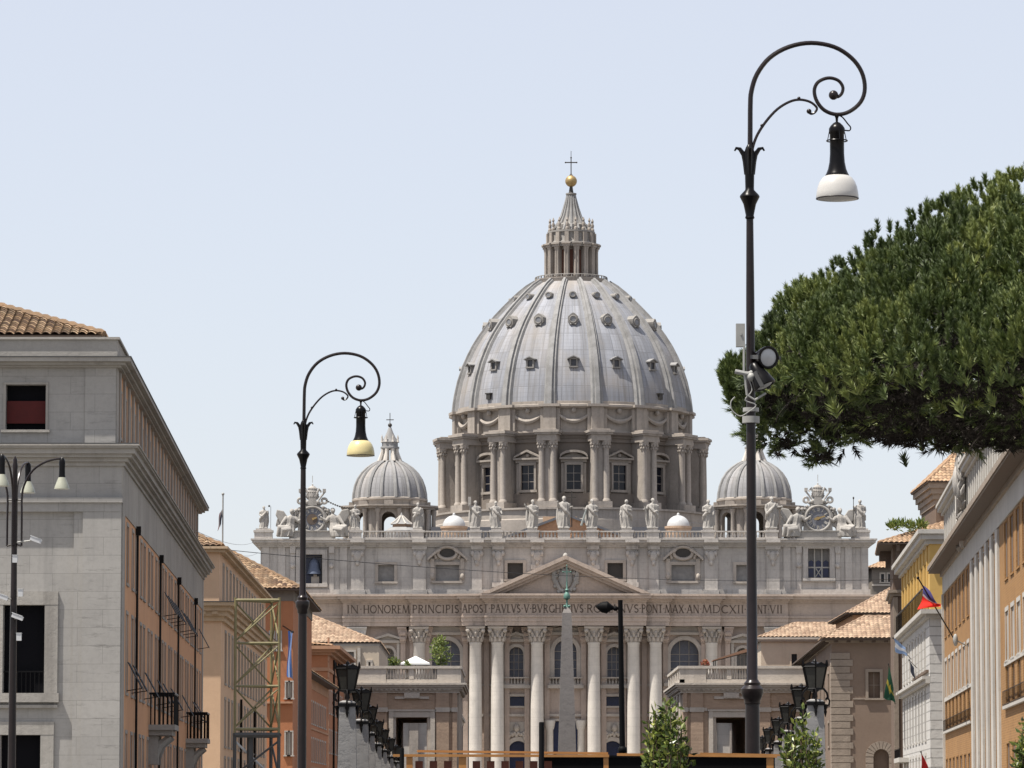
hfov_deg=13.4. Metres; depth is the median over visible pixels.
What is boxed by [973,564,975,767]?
window
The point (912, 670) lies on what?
flag
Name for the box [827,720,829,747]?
window
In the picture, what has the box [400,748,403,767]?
black post
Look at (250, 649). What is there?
window
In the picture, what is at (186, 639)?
window
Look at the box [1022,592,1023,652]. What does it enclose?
window
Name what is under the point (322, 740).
window
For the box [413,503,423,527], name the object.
statue
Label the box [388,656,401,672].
terrace shrub
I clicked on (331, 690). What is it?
window
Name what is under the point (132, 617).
window
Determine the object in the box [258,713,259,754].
window
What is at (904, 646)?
window
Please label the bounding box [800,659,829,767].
obelisk lamp
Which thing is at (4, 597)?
security camera
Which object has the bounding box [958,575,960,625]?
window
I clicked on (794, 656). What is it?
window
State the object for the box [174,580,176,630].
window
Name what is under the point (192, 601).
window
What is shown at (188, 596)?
window
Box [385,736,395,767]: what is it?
obelisk lamp
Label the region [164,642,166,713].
window
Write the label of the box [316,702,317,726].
window
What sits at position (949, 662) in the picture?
window
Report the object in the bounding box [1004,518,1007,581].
window
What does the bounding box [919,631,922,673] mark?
window
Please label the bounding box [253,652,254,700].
window
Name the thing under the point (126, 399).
window
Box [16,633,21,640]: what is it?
junction box
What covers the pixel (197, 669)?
window
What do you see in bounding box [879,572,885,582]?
window
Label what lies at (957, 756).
window
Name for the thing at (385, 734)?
obelisk lamp
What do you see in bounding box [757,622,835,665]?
cream house
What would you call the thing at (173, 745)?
window
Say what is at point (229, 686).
window
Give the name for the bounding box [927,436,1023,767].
brick palace
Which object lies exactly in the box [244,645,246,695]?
window
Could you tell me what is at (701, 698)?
portico wing
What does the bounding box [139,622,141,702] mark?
window
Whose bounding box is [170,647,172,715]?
window
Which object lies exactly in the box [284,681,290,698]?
window
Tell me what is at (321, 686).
red orange house
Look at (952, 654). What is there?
window
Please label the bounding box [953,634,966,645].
flag socket
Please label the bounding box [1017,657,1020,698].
window
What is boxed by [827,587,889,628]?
orange house
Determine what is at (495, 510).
statue
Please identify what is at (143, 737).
window
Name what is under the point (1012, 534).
window
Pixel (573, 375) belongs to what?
basilica
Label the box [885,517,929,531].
roof weeds
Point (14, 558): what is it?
junction box
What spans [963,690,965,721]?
window
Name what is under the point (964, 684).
window
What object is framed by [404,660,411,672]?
terrace shrub
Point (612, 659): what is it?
window
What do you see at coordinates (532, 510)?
statue
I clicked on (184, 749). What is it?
window
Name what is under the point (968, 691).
window
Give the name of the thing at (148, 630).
window
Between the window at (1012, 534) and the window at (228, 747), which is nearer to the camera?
the window at (1012, 534)
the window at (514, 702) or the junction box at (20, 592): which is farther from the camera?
the window at (514, 702)
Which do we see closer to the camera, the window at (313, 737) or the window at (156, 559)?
the window at (156, 559)
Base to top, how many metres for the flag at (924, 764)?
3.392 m
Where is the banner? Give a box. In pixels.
[283,626,293,678]
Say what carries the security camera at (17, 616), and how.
attached to the street lamp at (28, 487)
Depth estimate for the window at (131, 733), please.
187.38 m
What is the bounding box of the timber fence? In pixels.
[393,750,779,767]
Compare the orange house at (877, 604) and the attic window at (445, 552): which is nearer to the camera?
the orange house at (877, 604)
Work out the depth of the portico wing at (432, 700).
558.43 m
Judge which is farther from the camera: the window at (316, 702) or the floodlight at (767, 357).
the window at (316, 702)
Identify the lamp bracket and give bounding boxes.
[730,347,765,423]
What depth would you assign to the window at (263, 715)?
355.49 m
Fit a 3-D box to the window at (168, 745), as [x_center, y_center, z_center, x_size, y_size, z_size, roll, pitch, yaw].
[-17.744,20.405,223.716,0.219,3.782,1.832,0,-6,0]
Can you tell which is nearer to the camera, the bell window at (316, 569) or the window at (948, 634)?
the window at (948, 634)
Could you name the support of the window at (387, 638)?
in the basilica
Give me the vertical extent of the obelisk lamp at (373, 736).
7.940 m
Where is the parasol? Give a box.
[401,656,429,672]
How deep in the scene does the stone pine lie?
96.54 m
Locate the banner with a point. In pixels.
(289, 666)
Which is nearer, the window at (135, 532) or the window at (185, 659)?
the window at (135, 532)
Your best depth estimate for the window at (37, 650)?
180.11 m
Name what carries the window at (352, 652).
in the cream house at (363, 649)
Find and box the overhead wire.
[232,550,890,580]
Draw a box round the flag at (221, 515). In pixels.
[218,493,223,542]
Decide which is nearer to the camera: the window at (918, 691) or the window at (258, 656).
the window at (258, 656)
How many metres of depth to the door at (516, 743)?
798.96 m
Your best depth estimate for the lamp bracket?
65.00 m
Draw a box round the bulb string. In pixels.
[323,498,352,508]
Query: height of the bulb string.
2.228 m
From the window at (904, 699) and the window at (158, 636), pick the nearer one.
the window at (158, 636)
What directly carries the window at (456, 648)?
in the basilica
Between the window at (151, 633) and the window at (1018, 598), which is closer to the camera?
the window at (151, 633)
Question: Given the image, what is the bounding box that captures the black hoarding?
[544,755,774,767]
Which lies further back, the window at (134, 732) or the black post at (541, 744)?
the window at (134, 732)
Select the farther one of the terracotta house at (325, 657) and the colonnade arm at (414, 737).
the colonnade arm at (414, 737)
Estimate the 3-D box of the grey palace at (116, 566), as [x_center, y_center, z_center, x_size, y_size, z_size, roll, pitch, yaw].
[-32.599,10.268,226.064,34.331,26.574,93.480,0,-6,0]
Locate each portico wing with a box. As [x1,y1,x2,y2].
[344,666,468,767]
[663,666,812,753]
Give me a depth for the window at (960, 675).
346.41 m
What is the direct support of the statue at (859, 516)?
on the basilica
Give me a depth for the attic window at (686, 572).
800.13 m
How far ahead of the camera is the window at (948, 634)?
366.55 m
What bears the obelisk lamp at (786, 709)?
on the road
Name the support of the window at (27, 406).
in the grey palace at (116, 566)
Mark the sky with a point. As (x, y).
(244, 195)
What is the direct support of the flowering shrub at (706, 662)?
on the portico wing at (701, 698)
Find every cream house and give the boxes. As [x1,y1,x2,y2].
[312,614,389,672]
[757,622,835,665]
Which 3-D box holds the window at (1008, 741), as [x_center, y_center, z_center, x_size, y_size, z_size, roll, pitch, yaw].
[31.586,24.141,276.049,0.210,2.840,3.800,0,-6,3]
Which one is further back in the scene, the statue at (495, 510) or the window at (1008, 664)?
the statue at (495, 510)
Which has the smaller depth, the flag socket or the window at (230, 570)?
the window at (230, 570)
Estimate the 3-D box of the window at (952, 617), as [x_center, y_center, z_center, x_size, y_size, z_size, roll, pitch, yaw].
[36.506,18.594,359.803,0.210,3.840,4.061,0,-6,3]
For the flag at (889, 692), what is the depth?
449.41 m
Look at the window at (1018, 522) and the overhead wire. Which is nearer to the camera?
the window at (1018, 522)
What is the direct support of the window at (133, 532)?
in the grey palace at (116, 566)
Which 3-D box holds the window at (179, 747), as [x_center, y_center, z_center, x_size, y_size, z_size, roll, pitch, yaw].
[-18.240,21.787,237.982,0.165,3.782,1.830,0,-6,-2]
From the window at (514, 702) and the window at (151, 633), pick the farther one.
the window at (514, 702)
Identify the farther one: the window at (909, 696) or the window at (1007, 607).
the window at (909, 696)
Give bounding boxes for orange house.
[198,532,321,767]
[311,670,338,767]
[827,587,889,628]
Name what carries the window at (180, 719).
in the grey palace at (116, 566)
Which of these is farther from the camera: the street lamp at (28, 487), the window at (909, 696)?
the window at (909, 696)
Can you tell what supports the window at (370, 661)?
in the cream house at (363, 649)
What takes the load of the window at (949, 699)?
in the brick palace at (976, 563)
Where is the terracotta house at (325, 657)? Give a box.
[312,638,355,767]
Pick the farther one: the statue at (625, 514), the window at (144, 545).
the statue at (625, 514)
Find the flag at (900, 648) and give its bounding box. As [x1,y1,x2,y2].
[892,637,910,658]
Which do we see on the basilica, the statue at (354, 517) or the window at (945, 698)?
the statue at (354, 517)
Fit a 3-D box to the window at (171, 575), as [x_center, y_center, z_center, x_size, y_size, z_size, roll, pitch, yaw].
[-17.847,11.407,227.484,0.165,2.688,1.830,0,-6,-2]
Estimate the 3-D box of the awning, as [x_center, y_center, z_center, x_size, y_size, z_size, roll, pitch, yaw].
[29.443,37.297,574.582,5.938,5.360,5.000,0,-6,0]
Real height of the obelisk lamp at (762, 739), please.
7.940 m
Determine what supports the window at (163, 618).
in the grey palace at (116, 566)
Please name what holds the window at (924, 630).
in the yellow white house at (918, 634)
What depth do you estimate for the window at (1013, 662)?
271.04 m
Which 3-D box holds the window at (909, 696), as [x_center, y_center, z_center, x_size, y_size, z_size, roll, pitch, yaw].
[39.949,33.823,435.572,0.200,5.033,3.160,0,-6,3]
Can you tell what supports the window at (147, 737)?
in the grey palace at (116, 566)
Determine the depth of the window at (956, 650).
353.84 m
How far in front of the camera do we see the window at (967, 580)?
333.30 m
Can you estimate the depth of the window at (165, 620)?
221.05 m
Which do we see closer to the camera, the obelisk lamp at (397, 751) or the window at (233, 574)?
the window at (233, 574)
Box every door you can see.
[509,737,530,767]
[606,737,626,754]
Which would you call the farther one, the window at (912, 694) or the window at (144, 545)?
the window at (912, 694)
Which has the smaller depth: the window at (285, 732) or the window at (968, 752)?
the window at (968, 752)
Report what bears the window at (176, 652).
in the grey palace at (116, 566)
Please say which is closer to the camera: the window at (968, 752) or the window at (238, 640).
the window at (238, 640)
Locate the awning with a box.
[711,645,757,671]
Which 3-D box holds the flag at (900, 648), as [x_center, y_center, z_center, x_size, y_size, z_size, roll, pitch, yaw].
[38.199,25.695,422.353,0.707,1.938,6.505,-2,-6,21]
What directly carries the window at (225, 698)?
in the beige palace at (229, 578)
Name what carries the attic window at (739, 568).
in the basilica
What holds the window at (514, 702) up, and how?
in the basilica
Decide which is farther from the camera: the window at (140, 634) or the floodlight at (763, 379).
the window at (140, 634)
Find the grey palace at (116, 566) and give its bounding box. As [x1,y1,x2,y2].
[0,302,214,767]
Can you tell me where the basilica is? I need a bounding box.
[251,157,876,767]
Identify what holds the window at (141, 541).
in the grey palace at (116, 566)
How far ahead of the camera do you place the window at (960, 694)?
346.83 m
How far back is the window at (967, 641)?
331.76 m
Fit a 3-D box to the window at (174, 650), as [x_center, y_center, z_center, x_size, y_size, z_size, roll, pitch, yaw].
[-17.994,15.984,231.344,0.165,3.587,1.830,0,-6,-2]
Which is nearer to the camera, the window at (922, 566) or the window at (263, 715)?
the window at (263, 715)
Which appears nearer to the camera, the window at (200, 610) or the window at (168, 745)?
the window at (168, 745)
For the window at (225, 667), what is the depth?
296.15 m
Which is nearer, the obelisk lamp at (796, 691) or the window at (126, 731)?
the window at (126, 731)
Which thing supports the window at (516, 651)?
in the basilica
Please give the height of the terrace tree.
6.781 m
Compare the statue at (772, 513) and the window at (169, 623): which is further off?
the statue at (772, 513)
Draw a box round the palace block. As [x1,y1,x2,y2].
[868,561,889,593]
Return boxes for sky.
[0,0,1023,565]
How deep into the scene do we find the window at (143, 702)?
199.17 m
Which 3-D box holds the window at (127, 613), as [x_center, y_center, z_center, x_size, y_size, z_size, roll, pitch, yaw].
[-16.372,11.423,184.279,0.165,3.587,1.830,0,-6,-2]
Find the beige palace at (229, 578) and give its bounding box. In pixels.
[198,534,277,767]
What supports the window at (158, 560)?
in the grey palace at (116, 566)
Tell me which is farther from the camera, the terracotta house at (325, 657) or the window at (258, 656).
the terracotta house at (325, 657)
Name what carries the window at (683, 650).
in the basilica
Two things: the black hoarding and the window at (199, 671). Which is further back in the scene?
the window at (199, 671)
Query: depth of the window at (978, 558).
313.87 m
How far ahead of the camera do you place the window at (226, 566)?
299.28 m
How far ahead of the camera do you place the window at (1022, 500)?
259.32 m
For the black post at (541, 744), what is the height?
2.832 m
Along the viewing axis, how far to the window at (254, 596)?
341.37 m
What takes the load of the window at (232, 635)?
in the beige palace at (229, 578)
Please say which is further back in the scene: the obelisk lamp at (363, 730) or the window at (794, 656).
the window at (794, 656)
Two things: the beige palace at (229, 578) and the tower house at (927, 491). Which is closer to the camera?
the beige palace at (229, 578)
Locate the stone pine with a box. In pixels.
[713,162,1023,470]
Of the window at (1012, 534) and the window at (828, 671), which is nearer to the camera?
the window at (1012, 534)
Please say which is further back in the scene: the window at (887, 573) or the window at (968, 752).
the window at (887, 573)
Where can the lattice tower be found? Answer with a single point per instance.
(251, 759)
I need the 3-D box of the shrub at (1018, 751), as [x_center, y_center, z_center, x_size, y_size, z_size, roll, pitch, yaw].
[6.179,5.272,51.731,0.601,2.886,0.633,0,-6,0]
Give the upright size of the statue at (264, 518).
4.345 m
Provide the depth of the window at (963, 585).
340.29 m
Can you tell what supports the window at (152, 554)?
in the grey palace at (116, 566)
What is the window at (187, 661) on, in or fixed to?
in the grey palace at (116, 566)
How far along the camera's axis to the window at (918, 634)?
417.75 m
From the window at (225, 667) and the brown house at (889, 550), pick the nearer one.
the window at (225, 667)
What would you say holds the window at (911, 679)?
in the yellow white house at (918, 634)
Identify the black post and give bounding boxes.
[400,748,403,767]
[539,722,543,767]
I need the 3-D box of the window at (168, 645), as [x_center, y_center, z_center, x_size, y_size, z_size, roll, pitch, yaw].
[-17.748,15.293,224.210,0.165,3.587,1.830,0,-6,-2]
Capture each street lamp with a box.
[0,454,68,767]
[294,352,380,767]
[595,600,626,752]
[734,41,866,753]
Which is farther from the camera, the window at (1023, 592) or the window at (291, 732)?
the window at (291, 732)
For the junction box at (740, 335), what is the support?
attached to the street lamp at (837, 183)
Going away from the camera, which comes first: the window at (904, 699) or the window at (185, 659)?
the window at (185, 659)
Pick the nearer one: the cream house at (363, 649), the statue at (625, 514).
the cream house at (363, 649)
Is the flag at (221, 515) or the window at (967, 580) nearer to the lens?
the flag at (221, 515)
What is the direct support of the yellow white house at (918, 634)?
on the ground
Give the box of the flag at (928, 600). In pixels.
[917,577,952,637]
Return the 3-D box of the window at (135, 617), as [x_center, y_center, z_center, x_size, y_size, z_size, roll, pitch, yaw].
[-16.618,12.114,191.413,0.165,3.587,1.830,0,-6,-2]
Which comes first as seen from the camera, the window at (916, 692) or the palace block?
the window at (916, 692)
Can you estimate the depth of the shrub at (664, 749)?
54.73 m
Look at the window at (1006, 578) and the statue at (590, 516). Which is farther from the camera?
the statue at (590, 516)
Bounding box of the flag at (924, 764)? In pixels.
[920,751,927,767]
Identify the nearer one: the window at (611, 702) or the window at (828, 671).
the window at (828, 671)
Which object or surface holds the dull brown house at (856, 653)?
on the ground
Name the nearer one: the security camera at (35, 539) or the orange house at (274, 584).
the security camera at (35, 539)
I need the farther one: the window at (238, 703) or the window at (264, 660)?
the window at (264, 660)
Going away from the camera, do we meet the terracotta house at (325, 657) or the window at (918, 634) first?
the window at (918, 634)
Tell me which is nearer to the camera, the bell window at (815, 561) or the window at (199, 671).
the window at (199, 671)
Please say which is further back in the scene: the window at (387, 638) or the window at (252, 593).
the window at (387, 638)
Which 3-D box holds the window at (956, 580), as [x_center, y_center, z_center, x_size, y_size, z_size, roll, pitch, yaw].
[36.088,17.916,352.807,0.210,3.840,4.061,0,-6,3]
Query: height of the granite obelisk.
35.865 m
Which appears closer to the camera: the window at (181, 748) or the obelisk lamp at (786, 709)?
the window at (181, 748)
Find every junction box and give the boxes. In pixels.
[12,555,17,562]
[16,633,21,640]
[18,589,23,596]
[736,324,744,346]
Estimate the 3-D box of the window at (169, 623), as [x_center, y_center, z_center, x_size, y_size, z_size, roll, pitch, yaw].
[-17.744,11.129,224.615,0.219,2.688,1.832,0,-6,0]
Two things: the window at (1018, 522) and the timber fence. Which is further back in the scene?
the window at (1018, 522)
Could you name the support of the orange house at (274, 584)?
on the ground
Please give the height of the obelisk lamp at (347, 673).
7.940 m
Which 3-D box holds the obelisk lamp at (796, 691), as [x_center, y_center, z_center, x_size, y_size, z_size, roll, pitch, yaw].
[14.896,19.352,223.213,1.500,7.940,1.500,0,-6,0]
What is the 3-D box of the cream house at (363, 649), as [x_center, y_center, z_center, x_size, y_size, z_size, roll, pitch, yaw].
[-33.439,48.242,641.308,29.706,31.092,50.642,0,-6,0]
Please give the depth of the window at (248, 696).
326.89 m
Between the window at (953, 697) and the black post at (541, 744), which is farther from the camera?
the window at (953, 697)
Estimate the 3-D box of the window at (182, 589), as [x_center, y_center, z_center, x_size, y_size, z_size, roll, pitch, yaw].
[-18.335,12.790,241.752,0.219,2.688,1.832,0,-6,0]
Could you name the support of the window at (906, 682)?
in the yellow white house at (918, 634)
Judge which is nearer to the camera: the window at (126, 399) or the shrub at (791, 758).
the shrub at (791, 758)
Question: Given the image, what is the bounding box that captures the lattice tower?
[233,597,280,767]
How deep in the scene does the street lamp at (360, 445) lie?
100.08 m
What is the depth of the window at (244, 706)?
323.20 m
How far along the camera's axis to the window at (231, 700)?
303.32 m
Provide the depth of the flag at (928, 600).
329.70 m
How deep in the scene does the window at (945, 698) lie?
374.28 m
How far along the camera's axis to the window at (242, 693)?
317.57 m
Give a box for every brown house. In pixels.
[792,615,891,767]
[875,521,943,767]
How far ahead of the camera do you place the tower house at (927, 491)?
472.41 m
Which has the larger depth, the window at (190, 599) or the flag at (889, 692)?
the flag at (889, 692)
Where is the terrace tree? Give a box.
[429,634,452,665]
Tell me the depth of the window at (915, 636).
424.22 m
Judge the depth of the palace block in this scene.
862.28 m
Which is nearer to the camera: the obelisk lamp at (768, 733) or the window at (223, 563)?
the window at (223, 563)
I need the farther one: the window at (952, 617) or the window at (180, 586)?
the window at (952, 617)
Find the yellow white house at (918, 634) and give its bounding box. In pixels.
[892,529,943,767]
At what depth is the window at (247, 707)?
327.89 m
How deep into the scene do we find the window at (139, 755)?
195.89 m
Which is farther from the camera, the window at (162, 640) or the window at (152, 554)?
the window at (162, 640)
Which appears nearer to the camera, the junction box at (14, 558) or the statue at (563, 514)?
the junction box at (14, 558)
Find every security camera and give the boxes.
[0,593,10,600]
[11,612,23,620]
[16,535,41,543]
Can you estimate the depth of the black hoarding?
60.12 m
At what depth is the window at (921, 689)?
410.07 m
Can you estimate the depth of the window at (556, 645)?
798.76 m
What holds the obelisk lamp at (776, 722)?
on the ground
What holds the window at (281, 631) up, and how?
in the orange house at (274, 584)
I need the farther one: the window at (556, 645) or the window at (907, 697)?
the window at (556, 645)
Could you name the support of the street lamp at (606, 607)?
on the road
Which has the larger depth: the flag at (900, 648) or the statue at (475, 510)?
the statue at (475, 510)
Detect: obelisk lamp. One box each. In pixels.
[332,661,362,767]
[352,686,373,767]
[363,704,379,767]
[371,719,385,767]
[378,728,390,767]
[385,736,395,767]
[392,744,401,767]
[760,735,766,753]
[762,726,774,753]
[770,716,785,767]
[777,702,796,767]
[789,683,810,766]
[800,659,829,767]
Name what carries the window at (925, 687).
in the yellow white house at (918, 634)
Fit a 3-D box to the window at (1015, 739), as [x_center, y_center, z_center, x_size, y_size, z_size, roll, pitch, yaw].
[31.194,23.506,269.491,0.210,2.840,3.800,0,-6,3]
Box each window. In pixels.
[0,592,58,701]
[0,722,53,767]
[1,382,49,431]
[124,730,127,767]
[125,610,128,695]
[126,399,126,442]
[126,522,129,586]
[130,615,133,698]
[130,731,132,767]
[131,528,134,591]
[133,732,134,767]
[134,617,135,699]
[135,532,135,593]
[138,734,140,767]
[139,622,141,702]
[140,538,142,599]
[142,624,145,703]
[142,735,144,767]
[143,542,145,602]
[146,737,148,767]
[147,628,149,705]
[148,548,150,606]
[150,630,152,706]
[151,551,153,609]
[154,634,156,708]
[155,557,157,613]
[157,636,158,709]
[158,560,159,615]
[161,640,163,711]
[162,565,164,619]
[164,568,166,622]
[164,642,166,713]
[167,745,168,767]
[168,573,170,625]
[168,645,169,715]
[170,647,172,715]
[171,575,172,627]
[173,745,174,767]
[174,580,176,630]
[174,650,175,692]
[176,652,176,693]
[179,655,181,720]
[179,747,180,767]
[180,586,181,636]
[181,748,182,767]
[182,589,183,638]
[184,659,186,722]
[184,749,185,767]
[185,593,187,641]
[187,596,189,642]
[187,661,188,723]
[190,599,191,645]
[192,601,193,647]
[196,669,197,725]
[199,610,200,654]
[199,671,200,729]
[222,563,224,600]
[224,630,226,685]
[224,697,226,747]
[226,566,227,600]
[227,698,229,748]
[228,633,230,687]
[230,570,231,596]
[231,635,233,689]
[231,700,232,749]
[233,574,234,600]
[238,640,240,692]
[238,703,239,751]
[241,644,243,694]
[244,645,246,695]
[244,706,245,752]
[247,647,249,697]
[247,707,248,732]
[250,649,251,698]
[251,593,252,617]
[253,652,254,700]
[254,596,255,619]
[258,656,259,700]
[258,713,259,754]
[263,660,264,705]
[263,715,264,757]
[275,631,282,650]
[283,731,290,755]
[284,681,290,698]
[287,681,294,698]
[287,731,293,755]
[296,550,327,586]
[312,737,313,762]
[314,738,315,762]
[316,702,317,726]
[321,740,322,764]
[330,690,331,714]
[346,650,355,664]
[366,660,372,665]
[374,633,399,672]
[375,562,397,583]
[425,626,466,683]
[427,545,466,582]
[503,632,529,687]
[504,560,525,580]
[509,694,524,707]
[547,626,583,687]
[600,632,627,687]
[604,560,625,580]
[606,694,618,707]
[663,545,702,582]
[664,626,705,685]
[731,633,746,678]
[733,562,746,583]
[790,652,798,665]
[803,547,834,580]
[824,722,825,748]
[827,671,829,701]
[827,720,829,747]
[865,669,883,699]
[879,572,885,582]
[886,572,889,582]
[902,646,904,685]
[904,699,905,747]
[905,644,907,683]
[906,697,907,747]
[909,696,910,746]
[910,639,912,680]
[912,694,913,745]
[913,636,915,677]
[915,692,916,744]
[916,634,919,675]
[918,691,919,743]
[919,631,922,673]
[921,566,922,600]
[921,689,922,742]
[923,628,925,670]
[924,687,925,741]
[944,593,946,638]
[944,657,946,699]
[945,701,947,728]
[947,588,949,635]
[948,654,950,697]
[948,699,950,728]
[951,584,953,632]
[951,651,953,695]
[952,697,953,725]
[954,580,956,628]
[955,648,957,692]
[956,755,958,767]
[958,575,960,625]
[958,645,961,691]
[959,692,961,712]
[962,570,964,621]
[962,642,965,687]
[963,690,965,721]
[966,565,968,617]
[966,638,969,685]
[967,688,969,719]
[968,752,970,767]
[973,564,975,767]
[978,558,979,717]
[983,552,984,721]
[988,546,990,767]
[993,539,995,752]
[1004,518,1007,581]
[1005,605,1008,663]
[1005,664,1009,703]
[1006,741,1009,767]
[1009,511,1013,575]
[1010,600,1014,660]
[1011,661,1014,702]
[1012,739,1015,767]
[1015,504,1019,570]
[1016,595,1020,655]
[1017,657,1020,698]
[1021,498,1023,564]
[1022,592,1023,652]
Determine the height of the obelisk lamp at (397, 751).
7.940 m
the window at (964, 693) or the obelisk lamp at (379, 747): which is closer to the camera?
the obelisk lamp at (379, 747)
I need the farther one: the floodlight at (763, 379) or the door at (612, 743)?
the door at (612, 743)
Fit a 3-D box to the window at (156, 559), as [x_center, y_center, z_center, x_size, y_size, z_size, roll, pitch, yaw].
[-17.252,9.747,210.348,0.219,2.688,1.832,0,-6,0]
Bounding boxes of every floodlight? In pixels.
[749,362,774,391]
[750,346,780,368]
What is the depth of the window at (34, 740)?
179.36 m
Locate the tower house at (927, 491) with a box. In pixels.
[910,452,964,524]
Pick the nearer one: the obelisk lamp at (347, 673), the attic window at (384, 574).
the obelisk lamp at (347, 673)
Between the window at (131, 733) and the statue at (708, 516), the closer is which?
the window at (131, 733)
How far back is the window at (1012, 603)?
270.77 m
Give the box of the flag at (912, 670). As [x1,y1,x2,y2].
[908,659,916,678]
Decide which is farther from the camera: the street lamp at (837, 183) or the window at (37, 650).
the window at (37, 650)
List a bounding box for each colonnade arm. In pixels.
[403,715,464,767]
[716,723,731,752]
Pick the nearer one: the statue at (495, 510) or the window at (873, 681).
the window at (873, 681)
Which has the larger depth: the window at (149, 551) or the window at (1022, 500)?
the window at (1022, 500)
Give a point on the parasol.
(415, 661)
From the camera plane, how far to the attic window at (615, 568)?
800.91 m
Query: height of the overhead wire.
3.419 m
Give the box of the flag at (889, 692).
[884,663,894,702]
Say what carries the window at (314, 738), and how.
in the red orange house at (321, 686)
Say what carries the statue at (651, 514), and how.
on the basilica
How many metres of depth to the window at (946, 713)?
374.65 m
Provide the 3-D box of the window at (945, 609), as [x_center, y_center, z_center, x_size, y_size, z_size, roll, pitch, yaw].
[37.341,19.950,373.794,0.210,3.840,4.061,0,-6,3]
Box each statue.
[259,505,270,527]
[348,505,359,527]
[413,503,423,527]
[468,497,481,527]
[489,501,501,527]
[524,500,538,528]
[556,491,575,528]
[580,499,598,528]
[619,499,632,528]
[643,498,658,528]
[702,500,714,527]
[765,496,782,528]
[853,497,865,527]
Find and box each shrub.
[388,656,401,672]
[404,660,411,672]
[639,697,696,767]
[700,659,709,665]
[778,703,825,767]
[1009,717,1023,767]
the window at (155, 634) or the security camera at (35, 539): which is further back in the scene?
the window at (155, 634)
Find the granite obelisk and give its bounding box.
[558,565,577,754]
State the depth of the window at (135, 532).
190.98 m
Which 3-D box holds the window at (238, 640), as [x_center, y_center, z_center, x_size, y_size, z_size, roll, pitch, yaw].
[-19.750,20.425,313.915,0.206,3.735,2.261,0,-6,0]
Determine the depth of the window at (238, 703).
314.18 m
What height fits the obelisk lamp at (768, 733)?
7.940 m
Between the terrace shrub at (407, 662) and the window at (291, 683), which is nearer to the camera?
the window at (291, 683)
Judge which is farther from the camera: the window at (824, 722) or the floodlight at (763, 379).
the window at (824, 722)

